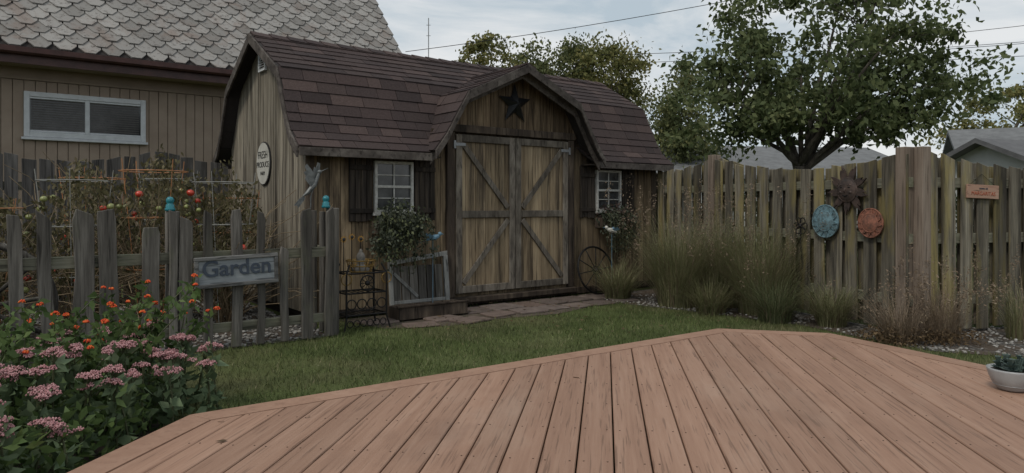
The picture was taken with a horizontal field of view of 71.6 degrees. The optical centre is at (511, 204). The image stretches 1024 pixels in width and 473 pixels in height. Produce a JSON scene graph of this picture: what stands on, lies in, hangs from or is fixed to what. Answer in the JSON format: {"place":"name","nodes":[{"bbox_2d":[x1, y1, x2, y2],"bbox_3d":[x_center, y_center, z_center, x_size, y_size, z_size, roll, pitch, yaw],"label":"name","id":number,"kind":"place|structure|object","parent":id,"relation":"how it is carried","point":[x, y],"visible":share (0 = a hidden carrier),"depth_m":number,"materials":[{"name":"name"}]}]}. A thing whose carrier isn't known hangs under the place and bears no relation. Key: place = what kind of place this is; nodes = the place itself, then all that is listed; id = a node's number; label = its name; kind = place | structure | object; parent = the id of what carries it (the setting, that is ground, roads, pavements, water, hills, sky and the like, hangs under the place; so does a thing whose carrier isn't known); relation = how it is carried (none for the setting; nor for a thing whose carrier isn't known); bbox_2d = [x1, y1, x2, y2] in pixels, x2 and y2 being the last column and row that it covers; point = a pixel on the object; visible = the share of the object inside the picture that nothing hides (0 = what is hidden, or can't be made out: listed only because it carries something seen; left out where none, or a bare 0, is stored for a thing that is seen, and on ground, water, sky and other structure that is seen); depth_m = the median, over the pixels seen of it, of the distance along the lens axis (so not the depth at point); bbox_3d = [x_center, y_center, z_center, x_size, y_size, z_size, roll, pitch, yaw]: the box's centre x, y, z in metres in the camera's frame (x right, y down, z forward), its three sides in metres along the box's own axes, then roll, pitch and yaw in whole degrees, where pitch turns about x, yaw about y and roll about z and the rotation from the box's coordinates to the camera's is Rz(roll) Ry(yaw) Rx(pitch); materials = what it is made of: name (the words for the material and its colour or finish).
{"place":"outdoors","nodes":[
{"label":"outdoors","id":0,"kind":"place"},
{"bbox_2d":[1,298,327,365],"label":"garden gravel","id":1,"kind":"structure","parent":0,"point":[228,334],"depth_m":6.26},
{"bbox_2d":[0,203,36,324],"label":"tomato plant","id":2,"kind":"object","parent":1,"relation":"on","point":[24,247],"visible":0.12,"depth_m":6.40,"materials":[{"name":"green plant"}]},
{"bbox_2d":[0,242,58,361],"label":"wooden wagon wheel","id":3,"kind":"object","parent":1,"relation":"on","point":[3,246],"visible":0.16,"depth_m":5.07,"materials":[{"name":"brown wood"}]},
{"bbox_2d":[0,195,97,330],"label":"tomato plant","id":4,"kind":"object","parent":1,"relation":"on","point":[4,208],"visible":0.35,"depth_m":5.77,"materials":[{"name":"green plant"}]},
{"bbox_2d":[0,165,198,336],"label":"tomato plant","id":5,"kind":"object","parent":1,"relation":"on","point":[41,207],"visible":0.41,"depth_m":5.97,"materials":[{"name":"green plant"}]},
{"bbox_2d":[0,152,201,322],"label":"tomato plant","id":6,"kind":"object","parent":1,"relation":"on","point":[64,186],"visible":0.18,"depth_m":6.73,"materials":[{"name":"green plant"}]},
{"bbox_2d":[32,143,254,308],"bbox_3d":[-3.747,0.268,7.247,2.575,1.773,2.488,0,0,19],"label":"tomato plant","id":7,"kind":"object","parent":1,"relation":"on","point":[174,181],"visible":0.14,"depth_m":7.07,"materials":[{"name":"green plant"}]},
{"bbox_2d":[55,146,272,329],"bbox_3d":[-3.147,0.312,6.549,2.387,1.684,2.648,0,0,0],"label":"tomato plant","id":8,"kind":"object","parent":1,"relation":"on","point":[129,205],"visible":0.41,"depth_m":6.27,"materials":[{"name":"green plant"}]},
{"bbox_2d":[56,156,345,322],"bbox_3d":[-2.777,0.338,6.644,2.376,1.633,2.533,0,0,-19],"label":"tomato plant","id":9,"kind":"object","parent":1,"relation":"on","point":[222,315],"visible":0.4,"depth_m":6.60,"materials":[{"name":"green plant"}]},
{"bbox_2d":[387,251,449,305],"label":"garden gate","id":10,"kind":"structure","parent":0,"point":[396,283],"depth_m":7.53,"materials":[{"name":"grey paint"}]},
{"bbox_2d":[341,293,639,328],"bbox_3d":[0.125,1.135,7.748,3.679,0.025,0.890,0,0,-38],"label":"flagstone path","id":11,"kind":"structure","parent":0,"point":[534,306],"depth_m":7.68,"materials":[{"name":"grey stone"}]},
{"bbox_2d":[388,299,469,320],"bbox_3d":[-0.847,1.060,7.237,0.840,0.140,0.255,0,0,-38],"label":"wooden planter box","id":12,"kind":"object","parent":11,"relation":"on","point":[400,312],"visible":0.98,"depth_m":7.12,"materials":[{"name":"brown wood"}]},
{"bbox_2d":[425,232,441,240],"bbox_3d":[-0.830,0.717,7.364,0.260,0.867,0.120,0,0,-20],"label":"bird ornament","id":13,"kind":"object","parent":12,"relation":"in","point":[436,236],"visible":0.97,"depth_m":7.35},
{"bbox_2d":[577,246,612,294],"bbox_3d":[1.062,0.830,8.988,0.625,0.626,0.060,0,-14,-37],"label":"iron wagon wheel","id":14,"kind":"object","parent":11,"relation":"on","point":[594,266],"visible":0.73,"depth_m":8.95,"materials":[{"name":"black metal"}]},
{"bbox_2d":[604,226,620,233],"bbox_3d":[1.256,0.697,8.881,0.260,0.867,0.120,0,0,-20],"label":"bird ornament","id":15,"kind":"object","parent":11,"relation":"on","point":[612,229],"visible":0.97,"depth_m":8.85,"materials":[{"name":"white"}]},
{"bbox_2d":[574,254,655,298],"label":"liriope grass","id":16,"kind":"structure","parent":11,"relation":"on","point":[619,286],"depth_m":8.50,"materials":[{"name":"green plant"}]},
{"bbox_2d":[2,247,1023,472],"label":"ground","id":17,"kind":"structure","parent":0,"point":[312,366],"depth_m":5.60,"materials":[{"name":"green plant"}]},
{"bbox_2d":[13,399,162,472],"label":"flower bed soil","id":18,"kind":"structure","parent":17,"relation":"on","point":[101,448],"depth_m":3.38,"materials":[{"name":"brown soil"}]},
{"bbox_2d":[0,273,219,445],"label":"lantana plant","id":19,"kind":"object","parent":18,"relation":"on","point":[90,344],"visible":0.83,"depth_m":3.89,"materials":[{"name":"green plant"}]},
{"bbox_2d":[0,319,228,472],"bbox_3d":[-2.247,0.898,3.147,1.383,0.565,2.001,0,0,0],"label":"sedum plant","id":20,"kind":"object","parent":18,"relation":"on","point":[168,398],"visible":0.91,"depth_m":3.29,"materials":[{"name":"green plant"}]},
{"bbox_2d":[0,78,223,247],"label":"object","id":21,"kind":"object","parent":17,"relation":"on","point":[57,92],"depth_m":10.41,"materials":[{"name":"brown wood"}]},
{"bbox_2d":[0,65,225,96],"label":"frieze board","id":22,"kind":"object","parent":21,"relation":"attached to","point":[33,74],"depth_m":10.79,"materials":[{"name":"brown wood"}]},
{"bbox_2d":[0,61,226,86],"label":"eave soffit","id":23,"kind":"structure","parent":22,"relation":"attached to","point":[106,73],"depth_m":10.63,"materials":[{"name":"brown wood"}]},
{"bbox_2d":[0,151,227,312],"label":"tall garden fence","id":24,"kind":"object","parent":17,"relation":"on","point":[9,186],"visible":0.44,"depth_m":7.70,"materials":[{"name":"brown wood"}]},
{"bbox_2d":[1,78,231,278],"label":"vertical siding","id":25,"kind":"object","parent":17,"relation":"on","point":[194,122],"visible":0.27,"depth_m":11.02,"materials":[{"name":"beige wood"}]},
{"bbox_2d":[21,91,147,144],"bbox_3d":[-6.341,-1.275,10.610,1.630,0.690,0.067,0,0,-38],"label":"window frame","id":26,"kind":"object","parent":25,"relation":"attached to","point":[86,136],"visible":1,"depth_m":10.58,"materials":[{"name":"white wood"}]},
{"bbox_2d":[31,99,138,133],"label":"window blinds","id":27,"kind":"object","parent":26,"relation":"in","point":[91,113],"depth_m":10.57,"materials":[{"name":"grey plastic"}]},
{"bbox_2d":[30,99,139,135],"bbox_3d":[-6.355,-1.295,10.629,1.470,0.550,0.018,0,0,-38],"label":"window pane","id":28,"kind":"object","parent":26,"relation":"in","point":[84,118],"visible":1,"depth_m":10.59,"materials":[{"name":"glass"}]},
{"bbox_2d":[0,207,338,363],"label":"picket fence","id":29,"kind":"object","parent":17,"relation":"on","point":[178,256],"visible":0.75,"depth_m":5.39,"materials":[{"name":"grey wood"}]},
{"bbox_2d":[165,197,175,210],"bbox_3d":[-2.616,-0.005,5.435,0.078,0.110,0.078,0,0,0],"label":"glass insulator","id":30,"kind":"object","parent":29,"relation":"on","point":[169,205],"visible":0.88,"depth_m":5.41,"materials":[{"name":"teal glass"}]},
{"bbox_2d":[193,252,278,288],"bbox_3d":[-2.165,0.520,5.603,0.640,0.240,0.034,-2,1,-37],"label":"garden sign","id":31,"kind":"object","parent":29,"relation":"attached to","point":[232,270],"visible":0.99,"depth_m":5.59,"materials":[{"name":"grey wood"}]},
{"bbox_2d":[294,162,327,207],"bbox_3d":[-1.743,-0.070,6.162,0.311,0.600,0.057,0,0,-37],"label":"hummingbird ornament","id":32,"kind":"object","parent":29,"relation":"attached to","point":[312,178],"visible":0.95,"depth_m":6.14,"materials":[{"name":"paint"}]},
{"bbox_2d":[321,195,329,207],"bbox_3d":[-1.628,-0.025,6.218,0.078,0.110,0.078,0,0,0],"label":"glass insulator","id":33,"kind":"object","parent":29,"relation":"on","point":[325,203],"visible":1,"depth_m":6.19,"materials":[{"name":"teal glass"}]},
{"bbox_2d":[121,175,318,314],"bbox_3d":[-2.967,0.554,7.395,2.150,1.746,1.953,0,0,-22],"label":"tomato plant","id":34,"kind":"object","parent":17,"relation":"on","point":[221,242],"visible":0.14,"depth_m":7.26,"materials":[{"name":"green plant"}]},
{"bbox_2d":[339,234,391,332],"bbox_3d":[-1.409,0.710,6.622,0.512,0.885,0.321,0,0,-38],"label":"iron plant stand","id":35,"kind":"object","parent":17,"relation":"on","point":[360,267],"visible":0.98,"depth_m":6.56,"materials":[{"name":"black metal"}]},
{"bbox_2d":[426,18,430,56],"bbox_3d":[-2.350,-2.050,20.000,0.120,6.400,0.027,0,0,0],"label":"antenna mast","id":36,"kind":"object","parent":17,"relation":"on","point":[428,35],"visible":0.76,"depth_m":19.99,"materials":[{"name":"grey metal"}]},
{"bbox_2d":[212,31,673,318],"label":"garden shed","id":37,"kind":"structure","parent":17,"relation":"on","point":[502,176],"depth_m":8.06,"materials":[{"name":"brown wood"}]},
{"bbox_2d":[257,142,271,184],"bbox_3d":[-2.729,-0.450,7.806,0.025,0.480,0.440,0,0,-38],"label":"produce sign","id":38,"kind":"object","parent":37,"relation":"attached to","point":[264,162],"visible":1,"depth_m":7.75,"materials":[{"name":"white ceramic"}]},
{"bbox_2d":[365,196,439,274],"bbox_3d":[-1.106,0.322,7.206,0.795,0.812,0.577,0,0,-25],"label":"trailing window plant","id":39,"kind":"object","parent":37,"relation":"attached to","point":[399,225],"visible":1,"depth_m":7.13,"materials":[{"name":"green plant"}]},
{"bbox_2d":[372,161,620,215],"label":"window frames","id":40,"kind":"structure","parent":37,"relation":"in","point":[376,212],"depth_m":7.51,"materials":[{"name":"white paint"}]},
{"bbox_2d":[378,164,617,209],"bbox_3d":[0.007,-0.185,8.390,3.562,0.490,0.016,0,0,-38],"label":"window glass","id":41,"kind":"structure","parent":37,"relation":"in","point":[387,169],"depth_m":7.49,"materials":[{"name":"glass"}]},
{"bbox_2d":[594,201,641,260],"bbox_3d":[1.391,0.332,9.196,0.709,0.769,0.489,0,0,-24],"label":"trailing window plant","id":42,"kind":"object","parent":37,"relation":"attached to","point":[608,219],"visible":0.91,"depth_m":9.10,"materials":[{"name":"green plant"}]},
{"bbox_2d":[454,30,526,67],"bbox_3d":[-0.668,-2.246,22.813,2.725,6.803,2.697,0,0,31],"label":"yellowing tree","id":43,"kind":"object","parent":17,"relation":"on","point":[483,48],"visible":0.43,"depth_m":22.54,"materials":[{"name":"green plant"}]},
{"bbox_2d":[357,302,728,332],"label":"fallen leaves","id":44,"kind":"object","parent":17,"relation":"on","point":[543,312],"visible":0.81,"depth_m":6.96,"materials":[{"name":"brown plant"}]},
{"bbox_2d":[67,328,1023,472],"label":"wooden deck","id":45,"kind":"structure","parent":17,"relation":"on","point":[718,400],"depth_m":3.30,"materials":[{"name":"brown wood"}]},
{"bbox_2d":[986,353,1023,391],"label":"succulent bowl","id":46,"kind":"object","parent":45,"relation":"on","point":[1006,373],"visible":1,"depth_m":3.79,"materials":[{"name":"ceramic"}]},
{"bbox_2d":[509,31,614,78],"bbox_3d":[1.683,-2.561,26.178,4.939,7.435,3.475,0,0,0],"label":"garden tree","id":47,"kind":"object","parent":17,"relation":"on","point":[542,67],"visible":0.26,"depth_m":25.27,"materials":[{"name":"green plant"}]},
{"bbox_2d":[567,29,678,122],"bbox_3d":[3.601,-2.465,25.108,4.007,7.243,3.584,0,0,-35],"label":"garden tree","id":48,"kind":"object","parent":17,"relation":"on","point":[626,87],"visible":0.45,"depth_m":24.33,"materials":[{"name":"green plant"}]},
{"bbox_2d":[656,172,674,270],"bbox_3d":[1.653,0.329,11.227,0.103,1.597,2.882,0,0,-27],"label":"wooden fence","id":49,"kind":"object","parent":17,"relation":"on","point":[657,203],"visible":0.01,"depth_m":10.24,"materials":[{"name":"brown wood"}]},
{"bbox_2d":[641,59,734,167],"bbox_3d":[5.379,-1.701,21.785,3.645,5.720,3.248,0,0,28],"label":"garden tree","id":50,"kind":"object","parent":17,"relation":"on","point":[661,126],"visible":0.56,"depth_m":21.56,"materials":[{"name":"green plant"}]},
{"bbox_2d":[744,179,825,240],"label":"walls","id":51,"kind":"structure","parent":17,"relation":"on","point":[756,200],"depth_m":20.86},
{"bbox_2d":[701,179,782,207],"bbox_3d":[8.422,-0.150,20.994,5.940,1.160,0.034,0,0,-8],"label":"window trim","id":52,"kind":"structure","parent":51,"relation":"attached to","point":[701,196],"depth_m":20.57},
{"bbox_2d":[656,146,886,178],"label":"roof","id":53,"kind":"structure","parent":51,"relation":"on","point":[770,157],"depth_m":22.59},
{"bbox_2d":[603,288,1023,357],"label":"bed gravel","id":54,"kind":"structure","parent":17,"relation":"on","point":[986,347],"depth_m":6.31,"materials":[{"name":"grey gravel"}]},
{"bbox_2d":[604,173,752,308],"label":"ornamental grass","id":55,"kind":"object","parent":54,"relation":"on","point":[674,269],"depth_m":7.83,"materials":[{"name":"green plant"}]},
{"bbox_2d":[653,270,755,315],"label":"liriope grass","id":56,"kind":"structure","parent":54,"relation":"on","point":[712,304],"depth_m":7.38,"materials":[{"name":"green plant"}]},
{"bbox_2d":[671,179,773,308],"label":"ornamental grass","id":57,"kind":"object","parent":54,"relation":"on","point":[715,282],"depth_m":7.82,"materials":[{"name":"green plant"}]},
{"bbox_2d":[684,184,829,315],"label":"ornamental grass","id":58,"kind":"object","parent":54,"relation":"on","point":[757,265],"depth_m":7.29,"materials":[{"name":"green plant"}]},
{"bbox_2d":[717,269,841,323],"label":"liriope grass","id":59,"kind":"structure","parent":54,"relation":"on","point":[781,311],"depth_m":6.87,"materials":[{"name":"green plant"}]},
{"bbox_2d":[658,147,913,326],"bbox_3d":[2.790,0.270,8.059,0.124,1.760,3.886,0,0,-22],"label":"wooden fence","id":60,"kind":"object","parent":54,"relation":"on","point":[887,185],"visible":0.65,"depth_m":7.18,"materials":[{"name":"brown wood"}]},
{"bbox_2d":[794,217,807,259],"bbox_3d":[2.971,0.351,7.316,0.037,0.438,0.192,0,0,-22],"label":"iron flower ornament","id":61,"kind":"object","parent":60,"relation":"attached to","point":[800,226],"visible":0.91,"depth_m":7.31,"materials":[{"name":"black metal"}]},
{"bbox_2d":[812,205,838,237],"bbox_3d":[3.102,0.165,7.045,0.059,0.330,0.332,0,0,-23],"label":"sun wall plaque","id":62,"kind":"object","parent":60,"relation":"attached to","point":[828,215],"visible":0.98,"depth_m":7.02,"materials":[{"name":"blue metal"}]},
{"bbox_2d":[828,166,868,214],"bbox_3d":[3.203,-0.135,6.796,0.088,0.470,0.472,0,0,-22],"label":"sun wall plaque","id":63,"kind":"object","parent":60,"relation":"attached to","point":[847,191],"visible":1,"depth_m":6.76,"materials":[{"name":"brown metal"}]},
{"bbox_2d":[858,208,883,237],"bbox_3d":[3.303,0.170,6.555,0.050,0.276,0.277,0,0,-22],"label":"sun wall plaque","id":64,"kind":"object","parent":60,"relation":"attached to","point":[870,222],"visible":1,"depth_m":6.53,"materials":[{"name":"ceramic"}]},
{"bbox_2d":[776,271,878,327],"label":"liriope grass","id":65,"kind":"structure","parent":54,"relation":"on","point":[826,313],"depth_m":6.63,"materials":[{"name":"green plant"}]},
{"bbox_2d":[826,267,974,345],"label":"dry bunch grass","id":66,"kind":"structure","parent":54,"relation":"on","point":[906,327],"depth_m":5.84,"materials":[{"name":"brown plant"}]},
{"bbox_2d":[849,322,988,347],"bbox_3d":[3.346,1.092,5.847,1.098,0.222,0.501,0,0,0],"label":"groundcover plant","id":67,"kind":"object","parent":54,"relation":"on","point":[865,335],"visible":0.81,"depth_m":5.78,"materials":[{"name":"green plant"}]},
{"bbox_2d":[887,240,1008,343],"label":"dry bunch grass","id":68,"kind":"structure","parent":54,"relation":"on","point":[943,318],"depth_m":5.90,"materials":[{"name":"brown plant"}]},
{"bbox_2d":[914,146,1023,334],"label":"wooden fence","id":69,"kind":"object","parent":54,"relation":"on","point":[997,235],"visible":0.73,"depth_m":6.40,"materials":[{"name":"brown wood"}]},
{"bbox_2d":[966,174,998,198],"bbox_3d":[4.252,-0.165,6.420,0.380,0.224,0.025,2,-1,-18],"label":"hanging wood sign","id":70,"kind":"object","parent":69,"relation":"attached to","point":[982,191],"visible":1,"depth_m":6.41,"materials":[{"name":"orange paint"}]},
{"bbox_2d":[964,244,1023,340],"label":"dry bunch grass","id":71,"kind":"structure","parent":54,"relation":"on","point":[1016,330],"depth_m":6.07,"materials":[{"name":"plant"}]},
{"bbox_2d":[657,0,1017,168],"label":"shade tree","id":72,"kind":"object","parent":17,"relation":"on","point":[787,99],"visible":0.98,"depth_m":12.41,"materials":[{"name":"green plant"}]},
{"bbox_2d":[914,73,1023,155],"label":"garden tree","id":73,"kind":"object","parent":17,"relation":"on","point":[1018,113],"visible":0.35,"depth_m":30.31,"materials":[{"name":"green plant"}]},
{"bbox_3d":[20.500,-2.950,24.000,1.800,8.200,0.311,0,0,0],"label":"utility pole","id":74,"kind":"object","parent":17,"relation":"on","visible":0},
{"bbox_2d":[405,0,1023,65],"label":"overhead wires","id":75,"kind":"object","parent":74,"relation":"attached to","point":[704,51],"visible":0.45,"depth_m":23.99,"materials":[{"name":"black metal"}]},
{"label":"walls","id":76,"kind":"object","parent":17,"relation":"on","visible":0},
{"bbox_2d":[942,127,1023,153],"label":"roof","id":77,"kind":"structure","parent":76,"relation":"on","point":[954,139],"depth_m":23.66,"materials":[{"name":"grey"}]},
{"bbox_2d":[376,0,1023,157],"label":"sky","id":78,"kind":"structure","parent":0,"point":[451,22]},
{"bbox_2d":[701,188,973,274],"bbox_3d":[6.289,0.400,10.918,7.080,1.566,2.178,0,0,0],"label":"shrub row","id":79,"kind":"object","parent":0,"point":[857,241],"depth_m":11.04,"materials":[{"name":"green plant"}]},
{"bbox_2d":[940,138,1023,232],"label":"garage","id":80,"kind":"structure","parent":0,"point":[1005,153],"depth_m":17.29,"materials":[{"name":"grey wood"}]},
{"bbox_3d":[-9.597,-4.056,11.643,14.120,3.312,5.470,0,0,-37],"label":"gable wall","id":81,"kind":"object","parent":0,"visible":0},
{"bbox_2d":[0,0,397,69],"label":"roof deck","id":82,"kind":"structure","parent":81,"relation":"attached to","point":[101,52],"depth_m":10.72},
{"bbox_2d":[0,44,232,83],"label":"gutter","id":83,"kind":"object","parent":82,"relation":"attached to","point":[46,57],"depth_m":10.36,"materials":[{"name":"paint"}]},
{"bbox_2d":[0,0,401,68],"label":"hex shingle roof","id":84,"kind":"structure","parent":82,"relation":"attached to","point":[364,24],"depth_m":11.48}
]}

